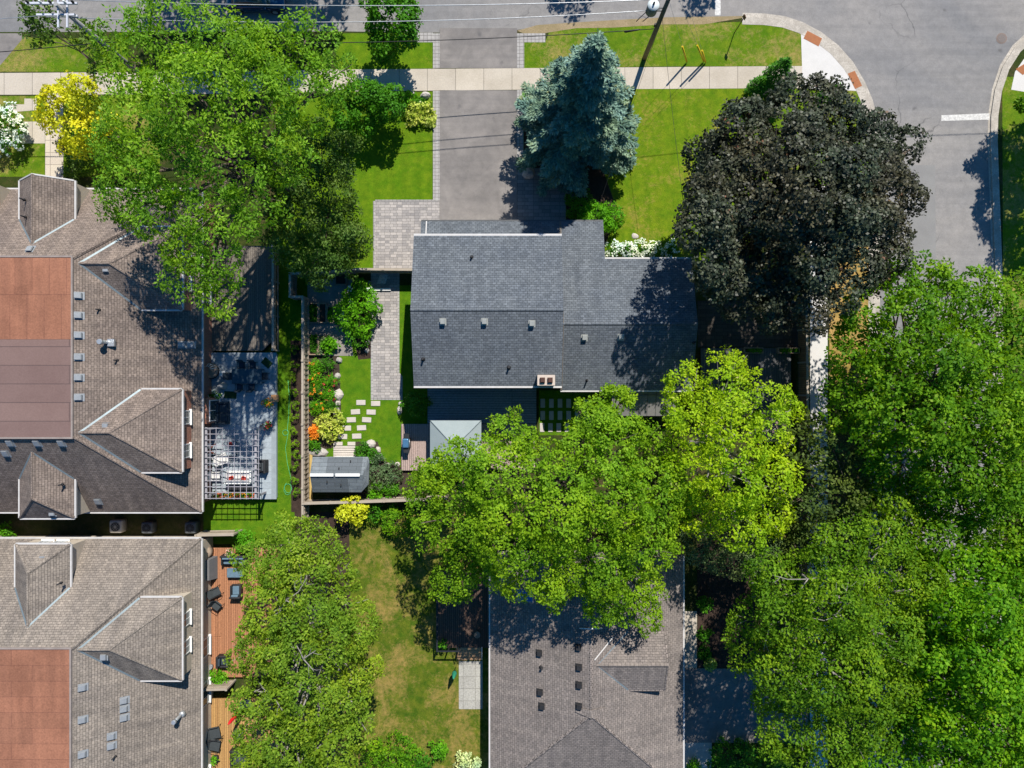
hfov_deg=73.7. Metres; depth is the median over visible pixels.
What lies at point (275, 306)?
fence
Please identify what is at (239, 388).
chair
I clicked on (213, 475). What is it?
chair
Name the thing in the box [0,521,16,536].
shrub
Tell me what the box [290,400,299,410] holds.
globe shrub
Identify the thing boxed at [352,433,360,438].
stepping stone
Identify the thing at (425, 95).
rock
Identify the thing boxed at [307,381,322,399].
lily
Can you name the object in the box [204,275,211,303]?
window
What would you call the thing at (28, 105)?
front path
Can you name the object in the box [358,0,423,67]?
tree
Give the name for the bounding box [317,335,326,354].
raised bed
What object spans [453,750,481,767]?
shrub
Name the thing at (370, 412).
stepping stone
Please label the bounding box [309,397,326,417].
lily
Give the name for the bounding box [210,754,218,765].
potted plant
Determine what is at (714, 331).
patio
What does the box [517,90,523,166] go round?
driveway border
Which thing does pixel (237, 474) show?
sofa
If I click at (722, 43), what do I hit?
lawn
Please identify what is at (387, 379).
paved walk
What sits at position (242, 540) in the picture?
shrub
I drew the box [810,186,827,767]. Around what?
sidewalk
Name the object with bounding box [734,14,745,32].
street sign
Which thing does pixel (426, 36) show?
driveway border
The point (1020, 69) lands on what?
tactile plate
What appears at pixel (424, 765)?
shrub
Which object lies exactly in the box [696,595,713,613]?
shrub
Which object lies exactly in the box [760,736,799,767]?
shrub
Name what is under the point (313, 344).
raised bed
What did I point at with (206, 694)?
window
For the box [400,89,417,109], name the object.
plant
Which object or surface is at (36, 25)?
tree
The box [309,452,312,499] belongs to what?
timber edging
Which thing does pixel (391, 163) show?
lawn
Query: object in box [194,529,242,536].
fence
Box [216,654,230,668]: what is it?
lounge chair
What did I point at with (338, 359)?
rock
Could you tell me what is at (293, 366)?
globe shrub
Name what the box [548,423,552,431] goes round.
court stone
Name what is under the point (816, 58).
corner pavement
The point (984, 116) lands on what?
stop line
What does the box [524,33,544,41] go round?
driveway border
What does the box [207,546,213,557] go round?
covered fire pit
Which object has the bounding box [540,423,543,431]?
court stone
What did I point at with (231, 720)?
parasol
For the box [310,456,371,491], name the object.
garden shed
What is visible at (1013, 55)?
kerb
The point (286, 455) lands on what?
garden hose
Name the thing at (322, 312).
raised bed
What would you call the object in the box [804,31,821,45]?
tactile plate
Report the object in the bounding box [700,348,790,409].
deck
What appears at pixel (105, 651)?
townhouse
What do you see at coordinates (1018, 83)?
corner pavement
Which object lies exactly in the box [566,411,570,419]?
court stone
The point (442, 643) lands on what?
potted plant
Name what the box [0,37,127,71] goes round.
lawn
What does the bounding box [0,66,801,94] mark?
sidewalk
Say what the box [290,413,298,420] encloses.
globe shrub
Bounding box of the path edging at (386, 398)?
[371,200,439,399]
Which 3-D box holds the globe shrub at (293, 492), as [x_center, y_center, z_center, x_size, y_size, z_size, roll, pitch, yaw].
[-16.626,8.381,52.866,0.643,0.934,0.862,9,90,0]
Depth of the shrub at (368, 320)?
51.71 m
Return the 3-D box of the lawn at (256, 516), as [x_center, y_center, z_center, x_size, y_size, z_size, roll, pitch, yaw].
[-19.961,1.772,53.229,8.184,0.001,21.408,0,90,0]
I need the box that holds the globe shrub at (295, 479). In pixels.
[289,476,298,484]
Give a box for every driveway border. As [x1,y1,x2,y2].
[416,33,432,41]
[433,33,439,67]
[433,91,439,199]
[517,33,523,67]
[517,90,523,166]
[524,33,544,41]
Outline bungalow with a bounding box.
[489,551,684,767]
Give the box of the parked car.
[226,0,285,14]
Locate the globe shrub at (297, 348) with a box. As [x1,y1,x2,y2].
[291,345,298,354]
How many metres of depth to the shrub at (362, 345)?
52.45 m
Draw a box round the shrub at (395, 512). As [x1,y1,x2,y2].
[376,502,416,538]
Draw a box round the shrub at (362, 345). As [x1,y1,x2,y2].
[345,328,369,348]
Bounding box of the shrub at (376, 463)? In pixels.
[365,452,398,491]
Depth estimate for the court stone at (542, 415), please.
53.17 m
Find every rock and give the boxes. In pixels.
[309,447,328,456]
[334,373,340,379]
[334,388,343,400]
[336,357,341,362]
[366,439,375,448]
[397,406,402,414]
[420,92,430,98]
[522,167,533,178]
[632,233,638,238]
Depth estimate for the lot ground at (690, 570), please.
53.23 m
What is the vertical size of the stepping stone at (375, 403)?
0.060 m
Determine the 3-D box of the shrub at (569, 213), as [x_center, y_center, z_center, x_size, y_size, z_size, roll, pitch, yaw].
[5.201,-13.778,52.420,2.707,2.027,2.728,-30,90,0]
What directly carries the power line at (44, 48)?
attached to the utility pole at (66, 14)
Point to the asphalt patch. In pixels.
(923, 225)
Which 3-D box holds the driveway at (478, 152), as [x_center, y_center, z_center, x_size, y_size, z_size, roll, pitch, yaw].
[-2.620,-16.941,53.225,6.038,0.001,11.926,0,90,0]
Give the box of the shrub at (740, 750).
[704,735,765,767]
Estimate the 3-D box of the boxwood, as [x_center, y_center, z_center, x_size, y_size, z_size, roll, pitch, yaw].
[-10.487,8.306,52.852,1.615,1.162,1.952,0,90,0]
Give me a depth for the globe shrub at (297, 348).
52.66 m
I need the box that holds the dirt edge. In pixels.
[518,16,741,32]
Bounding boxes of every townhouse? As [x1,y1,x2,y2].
[0,173,220,519]
[0,536,212,767]
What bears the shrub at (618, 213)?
on the flower bed at (597, 182)
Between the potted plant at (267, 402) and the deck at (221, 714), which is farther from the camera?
the deck at (221, 714)
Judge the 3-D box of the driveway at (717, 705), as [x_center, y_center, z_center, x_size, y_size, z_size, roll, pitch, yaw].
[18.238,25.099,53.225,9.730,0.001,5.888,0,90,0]
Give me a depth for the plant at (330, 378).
52.69 m
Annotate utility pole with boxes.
[25,0,153,82]
[636,0,669,60]
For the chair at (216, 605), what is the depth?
52.40 m
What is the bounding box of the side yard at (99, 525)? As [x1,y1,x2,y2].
[0,512,203,535]
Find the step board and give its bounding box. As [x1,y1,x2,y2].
[373,288,390,290]
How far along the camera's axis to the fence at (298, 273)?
52.02 m
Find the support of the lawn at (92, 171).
on the lot ground at (690, 570)
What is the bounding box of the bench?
[229,487,253,491]
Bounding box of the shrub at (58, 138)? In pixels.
[52,136,64,149]
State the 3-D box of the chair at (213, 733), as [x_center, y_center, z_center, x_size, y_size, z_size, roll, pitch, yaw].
[-22.917,26.828,52.384,1.022,0.951,0.953,-11,90,0]
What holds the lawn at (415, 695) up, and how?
on the lot ground at (690, 570)
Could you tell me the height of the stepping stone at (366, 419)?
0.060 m
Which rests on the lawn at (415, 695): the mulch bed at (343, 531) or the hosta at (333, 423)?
the mulch bed at (343, 531)
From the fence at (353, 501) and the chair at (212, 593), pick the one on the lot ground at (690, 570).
the fence at (353, 501)
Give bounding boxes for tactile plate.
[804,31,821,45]
[848,71,861,88]
[1016,64,1023,74]
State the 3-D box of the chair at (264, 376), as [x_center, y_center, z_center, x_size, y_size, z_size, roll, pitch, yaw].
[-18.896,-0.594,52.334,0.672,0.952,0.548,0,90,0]
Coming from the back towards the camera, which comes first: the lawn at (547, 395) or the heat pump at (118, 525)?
the lawn at (547, 395)
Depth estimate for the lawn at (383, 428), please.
53.23 m
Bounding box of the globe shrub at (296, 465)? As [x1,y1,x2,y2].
[289,461,298,471]
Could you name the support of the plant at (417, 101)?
on the lawn at (391, 163)
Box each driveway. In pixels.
[0,33,21,64]
[440,28,516,67]
[440,90,516,219]
[685,668,807,743]
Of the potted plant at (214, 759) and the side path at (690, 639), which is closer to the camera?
the potted plant at (214, 759)
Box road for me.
[0,0,1023,767]
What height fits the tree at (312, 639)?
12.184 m
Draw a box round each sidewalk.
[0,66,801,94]
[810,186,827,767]
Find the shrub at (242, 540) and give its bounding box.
[232,528,258,555]
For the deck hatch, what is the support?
on the deck at (231, 610)
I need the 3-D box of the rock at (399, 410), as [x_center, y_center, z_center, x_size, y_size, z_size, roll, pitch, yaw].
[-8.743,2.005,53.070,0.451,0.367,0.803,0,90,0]
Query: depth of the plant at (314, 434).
52.66 m
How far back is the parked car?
52.43 m
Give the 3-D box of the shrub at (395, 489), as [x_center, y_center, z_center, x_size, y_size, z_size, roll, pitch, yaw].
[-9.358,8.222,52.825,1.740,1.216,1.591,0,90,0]
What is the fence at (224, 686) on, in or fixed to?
on the lot ground at (690, 570)
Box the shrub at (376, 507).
[359,503,382,524]
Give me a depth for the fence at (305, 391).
51.92 m
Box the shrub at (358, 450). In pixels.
[353,440,369,456]
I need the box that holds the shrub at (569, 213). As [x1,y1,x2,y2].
[564,188,597,219]
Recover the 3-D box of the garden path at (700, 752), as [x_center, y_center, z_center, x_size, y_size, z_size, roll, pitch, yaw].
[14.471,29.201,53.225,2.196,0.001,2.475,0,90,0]
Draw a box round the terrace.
[212,353,277,498]
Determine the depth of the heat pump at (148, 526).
52.51 m
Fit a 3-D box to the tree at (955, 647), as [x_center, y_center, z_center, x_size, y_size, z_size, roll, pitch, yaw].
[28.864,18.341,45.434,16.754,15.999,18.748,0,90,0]
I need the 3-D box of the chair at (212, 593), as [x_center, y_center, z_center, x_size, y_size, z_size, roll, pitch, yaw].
[-22.814,15.989,52.384,0.820,0.951,0.704,-25,90,0]
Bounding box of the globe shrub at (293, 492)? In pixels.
[292,487,300,496]
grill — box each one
[206,556,217,580]
[402,434,410,452]
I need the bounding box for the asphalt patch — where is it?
[881,165,935,300]
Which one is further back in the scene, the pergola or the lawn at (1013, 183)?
the lawn at (1013, 183)
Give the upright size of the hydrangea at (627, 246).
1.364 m
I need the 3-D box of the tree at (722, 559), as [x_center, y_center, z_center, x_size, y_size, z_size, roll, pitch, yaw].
[15.217,11.301,49.289,7.731,8.289,4.878,11,90,0]
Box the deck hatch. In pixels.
[214,612,221,635]
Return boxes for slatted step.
[333,442,355,456]
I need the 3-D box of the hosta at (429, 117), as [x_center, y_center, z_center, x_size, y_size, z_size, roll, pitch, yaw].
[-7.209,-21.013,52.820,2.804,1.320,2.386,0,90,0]
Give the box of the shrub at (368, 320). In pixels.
[332,282,383,340]
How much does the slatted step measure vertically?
0.160 m
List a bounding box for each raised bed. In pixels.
[308,303,317,322]
[309,334,318,354]
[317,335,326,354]
[318,303,326,322]
[327,306,334,322]
[335,274,347,284]
[743,347,763,353]
[776,348,799,353]
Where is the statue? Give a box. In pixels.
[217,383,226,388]
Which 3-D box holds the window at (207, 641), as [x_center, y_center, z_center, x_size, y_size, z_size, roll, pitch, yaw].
[-23.220,20.000,51.768,0.200,1.470,1.560,0,90,0]
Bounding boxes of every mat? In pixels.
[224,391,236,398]
[261,357,272,367]
[377,275,387,283]
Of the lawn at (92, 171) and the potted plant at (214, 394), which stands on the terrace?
the potted plant at (214, 394)
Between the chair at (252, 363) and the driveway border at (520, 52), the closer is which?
the chair at (252, 363)
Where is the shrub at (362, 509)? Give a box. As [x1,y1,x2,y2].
[333,495,369,526]
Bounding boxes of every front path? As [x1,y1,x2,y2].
[5,99,35,111]
[19,122,44,142]
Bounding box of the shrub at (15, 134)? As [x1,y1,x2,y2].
[0,101,29,157]
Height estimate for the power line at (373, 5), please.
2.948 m
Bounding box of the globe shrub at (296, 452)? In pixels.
[290,450,300,458]
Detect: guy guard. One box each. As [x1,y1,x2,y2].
[670,5,687,62]
[679,1,703,61]
[686,0,705,62]
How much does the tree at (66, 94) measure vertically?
6.255 m
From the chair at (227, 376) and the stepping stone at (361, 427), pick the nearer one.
the chair at (227, 376)
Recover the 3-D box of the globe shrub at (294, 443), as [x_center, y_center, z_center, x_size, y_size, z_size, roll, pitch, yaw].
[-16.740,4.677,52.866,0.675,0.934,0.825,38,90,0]
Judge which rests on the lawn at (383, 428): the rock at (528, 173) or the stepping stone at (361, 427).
the stepping stone at (361, 427)
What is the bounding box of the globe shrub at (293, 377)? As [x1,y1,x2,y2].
[288,371,295,382]
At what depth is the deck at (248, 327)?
52.88 m
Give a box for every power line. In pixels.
[0,43,90,51]
[72,9,659,22]
[79,0,640,5]
[98,28,653,43]
[594,19,661,219]
[662,18,699,316]
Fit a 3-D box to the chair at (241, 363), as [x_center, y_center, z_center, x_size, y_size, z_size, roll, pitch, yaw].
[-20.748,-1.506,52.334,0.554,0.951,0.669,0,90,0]
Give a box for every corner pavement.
[801,35,855,90]
[1011,60,1023,91]
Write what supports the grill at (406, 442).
on the deck at (419, 434)
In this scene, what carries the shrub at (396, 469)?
on the flower bed at (364, 492)
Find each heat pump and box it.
[110,518,126,532]
[141,520,156,533]
[185,520,199,533]
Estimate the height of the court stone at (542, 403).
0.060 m
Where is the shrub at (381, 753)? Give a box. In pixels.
[355,729,423,767]
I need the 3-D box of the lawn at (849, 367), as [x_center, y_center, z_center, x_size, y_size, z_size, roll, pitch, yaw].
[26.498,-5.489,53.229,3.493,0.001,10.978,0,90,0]
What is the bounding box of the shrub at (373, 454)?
[365,448,383,465]
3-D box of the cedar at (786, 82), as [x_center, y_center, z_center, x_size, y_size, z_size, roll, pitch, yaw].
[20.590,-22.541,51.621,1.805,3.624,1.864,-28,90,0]
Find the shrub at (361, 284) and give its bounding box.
[352,278,371,298]
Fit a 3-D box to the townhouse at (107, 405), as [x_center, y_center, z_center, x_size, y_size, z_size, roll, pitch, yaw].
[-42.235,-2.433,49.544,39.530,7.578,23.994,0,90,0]
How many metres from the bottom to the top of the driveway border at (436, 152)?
0.001 m
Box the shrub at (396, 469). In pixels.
[379,460,404,486]
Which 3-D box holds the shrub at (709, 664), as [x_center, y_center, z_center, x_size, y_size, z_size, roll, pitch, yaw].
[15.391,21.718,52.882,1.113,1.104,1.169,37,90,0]
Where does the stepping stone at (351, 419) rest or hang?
on the lawn at (383, 428)
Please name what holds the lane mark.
on the road
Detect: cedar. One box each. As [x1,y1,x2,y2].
[744,75,770,98]
[756,56,793,94]
[767,73,795,99]
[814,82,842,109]
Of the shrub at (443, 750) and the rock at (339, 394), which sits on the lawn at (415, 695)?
the shrub at (443, 750)
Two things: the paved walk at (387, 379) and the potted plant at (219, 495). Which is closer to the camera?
the potted plant at (219, 495)
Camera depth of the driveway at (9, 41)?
53.23 m
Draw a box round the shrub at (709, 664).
[703,657,716,672]
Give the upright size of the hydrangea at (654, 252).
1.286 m
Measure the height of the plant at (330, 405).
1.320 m
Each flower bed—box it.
[309,356,340,449]
[349,282,370,359]
[356,442,418,501]
[524,93,615,247]
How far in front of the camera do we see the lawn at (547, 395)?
53.23 m
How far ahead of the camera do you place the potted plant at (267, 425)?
52.21 m
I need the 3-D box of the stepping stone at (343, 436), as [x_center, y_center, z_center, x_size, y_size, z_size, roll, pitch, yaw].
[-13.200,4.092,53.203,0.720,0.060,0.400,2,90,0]
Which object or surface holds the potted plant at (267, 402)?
on the terrace
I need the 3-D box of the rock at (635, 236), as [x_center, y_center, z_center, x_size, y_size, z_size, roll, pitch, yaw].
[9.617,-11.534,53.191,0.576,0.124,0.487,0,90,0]
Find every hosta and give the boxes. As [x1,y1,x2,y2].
[313,407,346,444]
[404,98,436,128]
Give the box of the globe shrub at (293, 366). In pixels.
[289,360,299,367]
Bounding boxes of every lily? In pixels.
[307,358,323,374]
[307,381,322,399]
[308,370,324,386]
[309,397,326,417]
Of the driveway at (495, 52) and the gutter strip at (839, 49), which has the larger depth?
the gutter strip at (839, 49)
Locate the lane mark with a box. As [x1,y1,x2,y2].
[715,0,720,14]
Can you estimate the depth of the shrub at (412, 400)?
52.05 m
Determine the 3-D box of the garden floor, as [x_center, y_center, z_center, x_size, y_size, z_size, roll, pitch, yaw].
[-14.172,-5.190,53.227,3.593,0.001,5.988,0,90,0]
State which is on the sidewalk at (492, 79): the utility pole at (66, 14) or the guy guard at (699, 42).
the utility pole at (66, 14)
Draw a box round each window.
[203,634,210,658]
[203,677,210,707]
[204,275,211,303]
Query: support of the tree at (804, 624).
on the mulch bed at (723, 593)
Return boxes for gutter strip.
[742,13,879,767]
[988,35,1023,543]
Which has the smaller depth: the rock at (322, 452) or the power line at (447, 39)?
the power line at (447, 39)
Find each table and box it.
[223,441,236,455]
[227,568,243,577]
[232,369,263,383]
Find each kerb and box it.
[742,17,875,767]
[990,39,1023,725]
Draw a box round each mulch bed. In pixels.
[291,340,300,511]
[294,512,350,610]
[697,544,754,667]
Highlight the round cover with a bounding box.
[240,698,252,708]
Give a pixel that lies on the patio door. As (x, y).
(208, 443)
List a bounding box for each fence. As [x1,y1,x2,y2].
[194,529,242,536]
[204,679,235,690]
[271,245,279,350]
[288,270,355,277]
[288,274,309,519]
[302,495,448,504]
[352,268,411,273]
[797,298,809,425]
[799,428,809,578]
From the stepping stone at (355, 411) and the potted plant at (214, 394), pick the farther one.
the stepping stone at (355, 411)
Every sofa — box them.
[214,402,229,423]
[220,554,248,565]
[224,470,251,483]
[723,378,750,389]
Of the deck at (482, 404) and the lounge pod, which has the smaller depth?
the lounge pod
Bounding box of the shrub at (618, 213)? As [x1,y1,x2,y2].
[594,200,625,233]
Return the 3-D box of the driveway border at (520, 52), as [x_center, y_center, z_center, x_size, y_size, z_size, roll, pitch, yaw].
[0.674,-25.984,53.224,0.549,0.001,2.719,0,90,0]
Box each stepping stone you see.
[338,434,346,438]
[343,426,350,430]
[347,417,355,422]
[351,409,359,414]
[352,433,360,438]
[356,400,365,404]
[357,425,365,430]
[362,417,370,422]
[366,409,375,414]
[371,401,379,405]
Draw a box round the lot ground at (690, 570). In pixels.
[0,18,867,767]
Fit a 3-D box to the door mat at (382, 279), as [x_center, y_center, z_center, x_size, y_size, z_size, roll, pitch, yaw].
[-10.088,-8.167,53.208,0.830,0.020,0.700,0,90,0]
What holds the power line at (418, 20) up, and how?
attached to the utility pole at (653, 7)
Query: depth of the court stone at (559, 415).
53.17 m
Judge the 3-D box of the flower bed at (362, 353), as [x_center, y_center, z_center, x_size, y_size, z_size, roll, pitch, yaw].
[-11.851,-4.940,53.226,1.746,0.001,6.088,0,90,0]
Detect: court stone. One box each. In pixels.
[540,399,544,407]
[540,411,544,419]
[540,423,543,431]
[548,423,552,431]
[549,399,553,407]
[549,411,553,419]
[556,423,560,431]
[558,399,561,407]
[558,411,561,419]
[566,399,570,407]
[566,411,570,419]
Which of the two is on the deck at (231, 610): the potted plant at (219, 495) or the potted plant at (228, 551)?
the potted plant at (228, 551)
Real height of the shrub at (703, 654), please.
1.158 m
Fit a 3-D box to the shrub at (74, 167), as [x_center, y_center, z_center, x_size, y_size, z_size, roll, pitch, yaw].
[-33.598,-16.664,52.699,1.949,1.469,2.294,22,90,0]
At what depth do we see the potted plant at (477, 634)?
52.27 m
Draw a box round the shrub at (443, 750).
[427,739,448,760]
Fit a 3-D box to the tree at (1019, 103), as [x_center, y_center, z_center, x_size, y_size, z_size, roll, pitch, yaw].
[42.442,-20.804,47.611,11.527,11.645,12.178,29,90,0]
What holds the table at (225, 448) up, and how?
on the terrace
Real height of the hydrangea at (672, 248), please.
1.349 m
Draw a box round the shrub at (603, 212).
[576,198,617,234]
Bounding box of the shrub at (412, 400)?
[399,391,432,417]
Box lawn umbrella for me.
[452,667,456,678]
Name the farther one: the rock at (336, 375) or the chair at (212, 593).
the rock at (336, 375)
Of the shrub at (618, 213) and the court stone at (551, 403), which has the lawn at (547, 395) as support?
the court stone at (551, 403)
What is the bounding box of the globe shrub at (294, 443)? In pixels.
[290,439,299,447]
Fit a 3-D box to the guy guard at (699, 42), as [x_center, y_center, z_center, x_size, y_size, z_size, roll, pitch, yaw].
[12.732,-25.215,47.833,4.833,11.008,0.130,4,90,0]
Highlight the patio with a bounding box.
[698,301,797,347]
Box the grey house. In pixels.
[410,220,697,415]
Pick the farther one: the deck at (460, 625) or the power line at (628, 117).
the deck at (460, 625)
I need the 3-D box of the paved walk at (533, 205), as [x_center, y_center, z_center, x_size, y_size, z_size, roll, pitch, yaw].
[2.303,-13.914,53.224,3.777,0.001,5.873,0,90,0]
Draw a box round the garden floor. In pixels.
[307,279,352,355]
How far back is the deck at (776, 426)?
52.93 m
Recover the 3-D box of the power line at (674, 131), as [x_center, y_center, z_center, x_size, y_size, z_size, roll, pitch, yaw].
[11.615,-14.801,47.109,0.024,0.571,20.962,-7,90,0]
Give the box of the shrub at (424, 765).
[405,751,433,767]
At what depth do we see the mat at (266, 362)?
52.79 m
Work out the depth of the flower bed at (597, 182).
53.23 m
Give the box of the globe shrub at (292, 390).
[289,388,298,396]
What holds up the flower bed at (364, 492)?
on the lawn at (383, 428)
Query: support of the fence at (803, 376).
on the lot ground at (690, 570)
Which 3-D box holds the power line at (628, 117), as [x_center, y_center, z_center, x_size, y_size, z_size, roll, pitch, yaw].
[8.166,-18.552,48.633,0.020,3.218,13.994,18,90,0]
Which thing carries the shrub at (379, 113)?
on the lawn at (391, 163)
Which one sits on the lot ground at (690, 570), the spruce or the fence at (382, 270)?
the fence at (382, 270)
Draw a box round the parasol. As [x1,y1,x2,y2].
[228,714,235,724]
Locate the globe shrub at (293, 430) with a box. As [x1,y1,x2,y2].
[289,425,297,434]
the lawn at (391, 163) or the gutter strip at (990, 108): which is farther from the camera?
the gutter strip at (990, 108)
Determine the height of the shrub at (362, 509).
2.649 m
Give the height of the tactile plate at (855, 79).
0.028 m
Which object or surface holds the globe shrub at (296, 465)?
on the mulch bed at (296, 474)
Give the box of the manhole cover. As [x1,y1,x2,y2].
[996,33,1006,43]
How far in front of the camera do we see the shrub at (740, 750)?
51.96 m
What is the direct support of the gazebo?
on the deck at (419, 434)
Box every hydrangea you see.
[605,238,624,256]
[618,240,636,256]
[630,238,650,256]
[646,240,667,256]
[659,238,679,256]
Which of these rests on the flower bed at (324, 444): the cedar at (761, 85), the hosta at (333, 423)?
the hosta at (333, 423)
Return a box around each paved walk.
[373,273,402,396]
[375,201,439,267]
[517,168,565,219]
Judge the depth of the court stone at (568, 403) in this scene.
53.17 m
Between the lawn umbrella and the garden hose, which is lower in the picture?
the lawn umbrella
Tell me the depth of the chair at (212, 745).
52.40 m
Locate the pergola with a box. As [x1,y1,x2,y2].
[204,427,266,498]
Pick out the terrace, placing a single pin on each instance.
(249, 411)
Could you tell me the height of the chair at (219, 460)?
0.951 m
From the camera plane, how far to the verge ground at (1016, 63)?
53.23 m
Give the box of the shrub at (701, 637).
[695,626,714,643]
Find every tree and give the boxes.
[16,0,116,75]
[31,70,119,160]
[81,0,360,321]
[222,508,388,767]
[258,113,373,292]
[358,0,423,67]
[401,380,695,638]
[657,345,809,556]
[670,69,932,337]
[676,513,791,582]
[720,482,956,767]
[765,410,891,569]
[815,245,1023,573]
[842,531,1023,767]
[1013,94,1023,113]
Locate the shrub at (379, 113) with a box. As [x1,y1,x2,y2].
[323,76,406,141]
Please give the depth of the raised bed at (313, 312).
52.91 m
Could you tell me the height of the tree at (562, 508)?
14.838 m
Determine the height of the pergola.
2.308 m
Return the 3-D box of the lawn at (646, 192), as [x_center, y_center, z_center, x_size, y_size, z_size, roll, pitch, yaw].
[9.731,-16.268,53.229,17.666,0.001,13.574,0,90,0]
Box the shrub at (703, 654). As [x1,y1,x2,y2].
[696,643,711,661]
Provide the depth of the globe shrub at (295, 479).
52.64 m
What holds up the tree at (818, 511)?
on the lot ground at (690, 570)
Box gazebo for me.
[430,420,480,468]
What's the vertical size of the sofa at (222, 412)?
0.770 m
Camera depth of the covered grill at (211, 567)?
52.28 m
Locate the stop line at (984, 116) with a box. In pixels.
[941,113,988,120]
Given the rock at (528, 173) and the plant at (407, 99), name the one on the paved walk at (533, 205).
the rock at (528, 173)
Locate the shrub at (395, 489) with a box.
[381,482,401,498]
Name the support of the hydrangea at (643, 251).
on the lawn at (646, 192)
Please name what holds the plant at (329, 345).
on the garden floor
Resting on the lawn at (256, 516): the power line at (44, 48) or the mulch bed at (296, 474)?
the mulch bed at (296, 474)
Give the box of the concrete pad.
[459,661,482,708]
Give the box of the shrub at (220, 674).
[209,668,228,684]
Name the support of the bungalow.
on the lot ground at (690, 570)
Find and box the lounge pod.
[206,363,218,378]
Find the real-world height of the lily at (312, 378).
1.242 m
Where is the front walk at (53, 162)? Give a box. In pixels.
[45,95,62,177]
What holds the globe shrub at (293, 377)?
on the mulch bed at (296, 474)
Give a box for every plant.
[208,389,222,398]
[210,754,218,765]
[217,493,224,497]
[225,549,232,555]
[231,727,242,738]
[259,420,272,430]
[261,397,273,407]
[271,395,278,401]
[308,424,319,439]
[308,437,321,453]
[316,355,336,372]
[319,335,340,354]
[320,385,336,403]
[321,397,339,413]
[322,373,340,390]
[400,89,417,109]
[410,96,426,109]
[438,638,446,648]
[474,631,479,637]
[686,757,701,767]
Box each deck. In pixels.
[211,548,276,676]
[211,698,276,767]
[212,246,271,350]
[401,424,535,469]
[428,388,535,423]
[436,569,487,659]
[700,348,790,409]
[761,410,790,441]
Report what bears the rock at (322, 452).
on the lawn at (383, 428)
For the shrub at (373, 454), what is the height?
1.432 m
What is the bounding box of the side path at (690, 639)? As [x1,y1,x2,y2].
[685,611,696,667]
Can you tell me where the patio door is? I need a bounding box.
[204,443,212,466]
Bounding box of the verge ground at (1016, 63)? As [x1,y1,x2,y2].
[998,49,1023,742]
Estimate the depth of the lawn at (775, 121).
53.23 m
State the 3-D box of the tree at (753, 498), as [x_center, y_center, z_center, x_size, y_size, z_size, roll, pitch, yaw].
[14.463,4.154,46.488,10.699,13.892,13.611,0,90,0]
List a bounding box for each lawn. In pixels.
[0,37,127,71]
[0,96,44,176]
[63,96,159,176]
[204,269,307,543]
[275,92,432,268]
[301,512,492,767]
[313,346,447,485]
[336,33,432,69]
[399,285,413,383]
[524,22,801,67]
[539,390,639,434]
[603,88,749,261]
[750,89,867,186]
[829,246,867,383]
[1002,77,1023,356]
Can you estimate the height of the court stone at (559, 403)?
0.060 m
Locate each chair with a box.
[206,585,223,599]
[206,599,224,612]
[206,725,221,742]
[206,738,222,753]
[208,471,221,479]
[212,452,229,465]
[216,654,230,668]
[223,373,231,379]
[229,584,242,598]
[234,384,244,392]
[236,360,246,368]
[246,384,256,392]
[247,360,257,368]
[257,460,268,473]
[262,373,269,379]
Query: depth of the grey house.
47.65 m
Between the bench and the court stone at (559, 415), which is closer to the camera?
the bench
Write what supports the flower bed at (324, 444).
on the lawn at (383, 428)
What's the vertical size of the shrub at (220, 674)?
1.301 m
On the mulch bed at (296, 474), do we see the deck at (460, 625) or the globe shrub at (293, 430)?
the globe shrub at (293, 430)
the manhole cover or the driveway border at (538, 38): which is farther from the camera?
the manhole cover
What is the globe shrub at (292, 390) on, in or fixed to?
on the mulch bed at (296, 474)
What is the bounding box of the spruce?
[513,28,640,198]
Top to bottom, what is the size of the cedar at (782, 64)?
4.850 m
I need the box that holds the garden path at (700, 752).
[685,743,711,767]
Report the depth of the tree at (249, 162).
38.62 m
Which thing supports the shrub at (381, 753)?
on the lawn at (415, 695)
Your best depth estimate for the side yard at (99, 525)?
53.23 m
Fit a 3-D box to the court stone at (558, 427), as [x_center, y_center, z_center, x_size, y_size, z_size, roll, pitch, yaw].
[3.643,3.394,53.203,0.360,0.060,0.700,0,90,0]
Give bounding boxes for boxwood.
[366,481,385,502]
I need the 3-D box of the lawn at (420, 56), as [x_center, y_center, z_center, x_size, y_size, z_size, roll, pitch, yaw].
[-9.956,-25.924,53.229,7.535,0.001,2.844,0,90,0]
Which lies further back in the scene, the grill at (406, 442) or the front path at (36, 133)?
the front path at (36, 133)
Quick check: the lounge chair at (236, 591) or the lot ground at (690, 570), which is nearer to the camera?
the lounge chair at (236, 591)
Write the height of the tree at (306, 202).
8.349 m
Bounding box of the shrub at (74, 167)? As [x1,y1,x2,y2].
[61,155,90,180]
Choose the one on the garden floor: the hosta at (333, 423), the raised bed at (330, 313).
the raised bed at (330, 313)
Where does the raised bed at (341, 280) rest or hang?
on the garden floor
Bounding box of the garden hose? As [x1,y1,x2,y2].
[283,384,291,494]
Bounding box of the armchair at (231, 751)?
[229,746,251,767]

